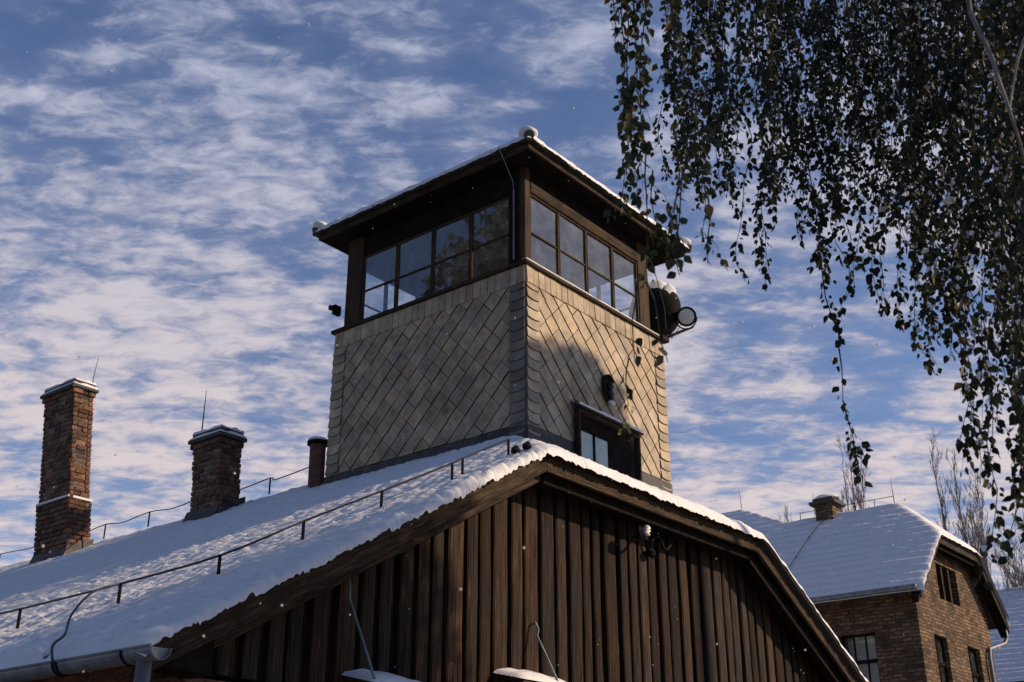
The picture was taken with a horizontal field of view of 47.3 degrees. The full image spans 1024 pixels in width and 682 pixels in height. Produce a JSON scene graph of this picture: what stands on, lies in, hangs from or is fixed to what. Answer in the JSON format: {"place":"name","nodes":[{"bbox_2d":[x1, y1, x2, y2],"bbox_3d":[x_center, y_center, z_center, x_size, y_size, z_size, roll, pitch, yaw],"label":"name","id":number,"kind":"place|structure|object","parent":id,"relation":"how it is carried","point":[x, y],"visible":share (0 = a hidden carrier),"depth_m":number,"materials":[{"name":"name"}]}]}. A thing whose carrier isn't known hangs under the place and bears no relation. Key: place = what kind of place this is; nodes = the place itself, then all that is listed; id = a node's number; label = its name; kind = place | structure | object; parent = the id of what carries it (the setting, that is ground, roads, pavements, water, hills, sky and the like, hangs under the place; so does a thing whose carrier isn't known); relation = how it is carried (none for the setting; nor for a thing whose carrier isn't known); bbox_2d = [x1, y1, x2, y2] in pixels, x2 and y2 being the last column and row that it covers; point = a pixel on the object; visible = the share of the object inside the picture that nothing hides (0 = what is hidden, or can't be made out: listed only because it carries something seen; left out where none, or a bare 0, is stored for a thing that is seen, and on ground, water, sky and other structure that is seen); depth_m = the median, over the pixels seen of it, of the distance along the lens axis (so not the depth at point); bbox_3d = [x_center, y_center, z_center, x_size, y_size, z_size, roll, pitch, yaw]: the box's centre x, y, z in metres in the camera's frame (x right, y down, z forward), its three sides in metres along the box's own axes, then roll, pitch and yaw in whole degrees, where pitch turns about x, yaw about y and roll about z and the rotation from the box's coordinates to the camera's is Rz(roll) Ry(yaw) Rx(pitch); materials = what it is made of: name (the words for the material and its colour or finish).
{"place":"outdoors","nodes":[
{"label":"outdoors","id":0,"kind":"place"},
{"bbox_2d":[11,12,999,673],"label":"snowflakes","id":1,"kind":"object","parent":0,"point":[517,454],"visible":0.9,"depth_m":4.70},
{"bbox_2d":[0,0,1023,589],"label":"sky","id":2,"kind":"structure","parent":0,"point":[256,288],"materials":[{"name":"blue"}]},
{"label":"ground","id":3,"kind":"structure","parent":0,"visible":0},
{"bbox_2d":[0,377,868,681],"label":"guardhouse","id":4,"kind":"structure","parent":3,"relation":"on","point":[588,587],"depth_m":13.96,"materials":[{"name":"brown wood"}]},
{"bbox_2d":[0,467,308,555],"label":"lightning wire","id":5,"kind":"object","parent":4,"relation":"attached to","point":[149,512],"visible":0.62,"depth_m":22.75,"materials":[{"name":"black metal"}]},
{"bbox_2d":[201,390,206,429],"bbox_3d":[-5.846,1.365,22.165,0.025,0.920,0.027,-18,-29,35],"label":"lightning rod","id":6,"kind":"object","parent":4,"relation":"on","point":[203,412],"visible":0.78,"depth_m":22.15,"materials":[{"name":"metal"}]},
{"bbox_2d":[0,438,531,661],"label":"lightning wire","id":7,"kind":"object","parent":4,"relation":"attached to","point":[526,445],"visible":0.94,"depth_m":11.94,"materials":[{"name":"black metal"}]},
{"bbox_2d":[307,436,327,487],"bbox_3d":[-3.396,2.218,20.271,0.382,1.141,0.374,-18,-29,35],"label":"flue pipe","id":8,"kind":"object","parent":4,"relation":"on","point":[317,445],"visible":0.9,"depth_m":20.22,"materials":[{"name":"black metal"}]},
{"bbox_2d":[342,580,419,681],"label":"window hood","id":9,"kind":"object","parent":4,"relation":"attached to","point":[363,675],"depth_m":11.04,"materials":[{"name":"metal"}]},
{"bbox_2d":[312,126,691,493],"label":"watchtower","id":10,"kind":"structure","parent":4,"relation":"on","point":[530,239],"depth_m":19.75,"materials":[{"name":"stone"}]},
{"bbox_2d":[365,270,386,312],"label":"window","id":11,"kind":"structure","parent":10,"relation":"in","point":[385,286],"depth_m":22.07,"materials":[{"name":"grey wood"}]},
{"bbox_2d":[360,243,397,319],"bbox_3d":[-2.369,-1.027,20.920,0.860,1.354,0.050,-18,-29,35],"label":"window","id":12,"kind":"structure","parent":10,"relation":"in","point":[394,245],"depth_m":21.02,"materials":[{"name":"brown wood"}]},
{"bbox_2d":[386,280,417,309],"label":"window","id":13,"kind":"structure","parent":10,"relation":"in","point":[416,296],"depth_m":22.56,"materials":[{"name":"grey wood"}]},
{"bbox_2d":[395,228,432,306],"bbox_3d":[-1.697,-1.246,20.422,0.860,1.354,0.050,-18,-29,35],"label":"window","id":14,"kind":"structure","parent":10,"relation":"in","point":[430,230],"depth_m":20.53,"materials":[{"name":"brown wood"}]},
{"bbox_2d":[432,212,470,292],"bbox_3d":[-1.026,-1.464,19.924,0.860,1.354,0.050,-18,-29,35],"label":"window","id":15,"kind":"structure","parent":10,"relation":"in","point":[434,262],"depth_m":20.03,"materials":[{"name":"brown wood"}]},
{"bbox_2d":[470,196,508,278],"bbox_3d":[-0.354,-1.683,19.427,0.860,1.354,0.050,-18,-29,35],"label":"window","id":16,"kind":"structure","parent":10,"relation":"in","point":[472,248],"depth_m":19.57,"materials":[{"name":"brown wood"}]},
{"bbox_2d":[530,193,559,275],"bbox_3d":[0.524,-1.706,19.374,0.050,1.354,0.798,-18,-29,35],"label":"window","id":17,"kind":"structure","parent":10,"relation":"in","point":[556,247],"depth_m":19.55,"materials":[{"name":"brown wood"}]},
{"bbox_2d":[558,212,587,292],"bbox_3d":[1.028,-1.456,19.944,0.050,1.354,0.797,-18,-29,35],"label":"window","id":18,"kind":"structure","parent":10,"relation":"in","point":[584,264],"depth_m":20.09,"materials":[{"name":"brown wood"}]},
{"bbox_2d":[582,284,597,298],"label":"window","id":19,"kind":"structure","parent":10,"relation":"in","point":[596,285],"depth_m":22.43,"materials":[{"name":"grey wood"}]},
{"bbox_2d":[586,230,613,307],"bbox_3d":[1.533,-1.205,20.514,0.050,1.354,0.797,-18,-29,35],"label":"window","id":20,"kind":"structure","parent":10,"relation":"in","point":[610,280],"depth_m":20.67,"materials":[{"name":"brown wood"}]},
{"bbox_2d":[602,374,615,405],"bbox_3d":[1.622,0.801,19.454,0.106,0.538,0.304,-18,-29,35],"label":"wall fitting","id":21,"kind":"object","parent":10,"relation":"attached to","point":[607,386],"depth_m":19.42,"materials":[{"name":"black metal"}]},
{"bbox_2d":[598,272,633,311],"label":"window","id":22,"kind":"structure","parent":10,"relation":"in","point":[631,273],"depth_m":22.16,"materials":[{"name":"grey wood"}]},
{"bbox_2d":[612,247,638,322],"bbox_3d":[2.037,-0.955,21.085,0.050,1.354,0.797,-18,-29,35],"label":"window","id":23,"kind":"structure","parent":10,"relation":"in","point":[613,249],"depth_m":21.21,"materials":[{"name":"brown wood"}]},
{"bbox_2d":[629,279,680,335],"bbox_3d":[2.734,-0.513,22.164,1.000,1.457,0.884,-1,-24,3],"label":"searchlight","id":24,"kind":"object","parent":10,"relation":"on","point":[672,304],"visible":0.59,"depth_m":22.02,"materials":[{"name":"black metal"}]},
{"bbox_2d":[651,262,697,343],"bbox_3d":[2.981,-0.678,21.917,1.072,1.642,0.328,12,-27,-26],"label":"floodlight","id":25,"kind":"object","parent":10,"relation":"attached to","point":[685,316],"visible":0.99,"depth_m":21.91,"materials":[{"name":"black metal"}]},
{"bbox_2d":[493,622,564,681],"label":"window hood","id":26,"kind":"object","parent":4,"relation":"attached to","point":[516,675],"depth_m":12.76,"materials":[{"name":"metal"}]},
{"bbox_2d":[634,525,650,539],"bbox_3d":[1.727,2.567,15.466,0.204,0.195,0.555,0,-24,1],"label":"insulator","id":27,"kind":"object","parent":4,"relation":"attached to","point":[642,533],"visible":1,"depth_m":15.28,"materials":[{"name":"white ceramic"}]},
{"bbox_2d":[645,535,670,556],"bbox_3d":[1.983,2.835,15.946,0.166,0.305,0.502,-18,-29,35],"label":"iron hook","id":28,"kind":"object","parent":4,"relation":"attached to","point":[650,552],"visible":1,"depth_m":15.79,"materials":[{"name":"black metal"}]},
{"bbox_2d":[779,506,790,521],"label":"bare tree","id":29,"kind":"object","parent":3,"relation":"on","point":[786,509],"visible":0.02,"depth_m":61.26,"materials":[{"name":"plant"}]},
{"bbox_2d":[603,0,1023,590],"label":"birch tree","id":30,"kind":"object","parent":3,"relation":"on","point":[998,39],"visible":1,"depth_m":6.65,"materials":[{"name":"green plant"}]},
{"bbox_2d":[830,431,870,511],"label":"bare poplar","id":31,"kind":"object","parent":3,"relation":"on","point":[859,491],"visible":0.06,"depth_m":59.12,"materials":[{"name":"plant"}]},
{"bbox_2d":[720,494,1009,681],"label":"brick block","id":32,"kind":"structure","parent":3,"relation":"on","point":[858,576],"depth_m":34.66,"materials":[{"name":"brown brick"}]},
{"bbox_2d":[788,496,894,567],"bbox_3d":[9.944,6.305,36.543,3.276,3.134,3.163,-18,-29,35],"label":"lightning wire","id":33,"kind":"object","parent":32,"relation":"on","point":[826,517],"visible":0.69,"depth_m":37.73,"materials":[{"name":"black metal"}]},
{"bbox_2d":[842,633,880,681],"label":"window","id":34,"kind":"structure","parent":32,"relation":"in","point":[863,651],"depth_m":33.73,"materials":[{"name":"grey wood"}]},
{"bbox_2d":[934,636,948,681],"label":"window","id":35,"kind":"structure","parent":32,"relation":"in","point":[943,664],"depth_m":33.66,"materials":[{"name":"brown wood"}]},
{"bbox_2d":[968,648,979,681],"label":"window","id":36,"kind":"structure","parent":32,"relation":"in","point":[976,674],"depth_m":35.69,"materials":[{"name":"brown wood"}]},
{"bbox_2d":[928,427,1004,588],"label":"bare poplar","id":37,"kind":"object","parent":3,"relation":"on","point":[980,537],"visible":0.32,"depth_m":57.13,"materials":[{"name":"plant"}]},
{"bbox_2d":[987,500,1023,598],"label":"bare tree","id":38,"kind":"object","parent":3,"relation":"on","point":[1019,578],"visible":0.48,"depth_m":55.23,"materials":[{"name":"plant"}]},
{"bbox_2d":[989,586,1023,681],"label":"distant block","id":39,"kind":"structure","parent":3,"relation":"on","point":[1008,658],"depth_m":50.43,"materials":[{"name":"tile"}]}
]}

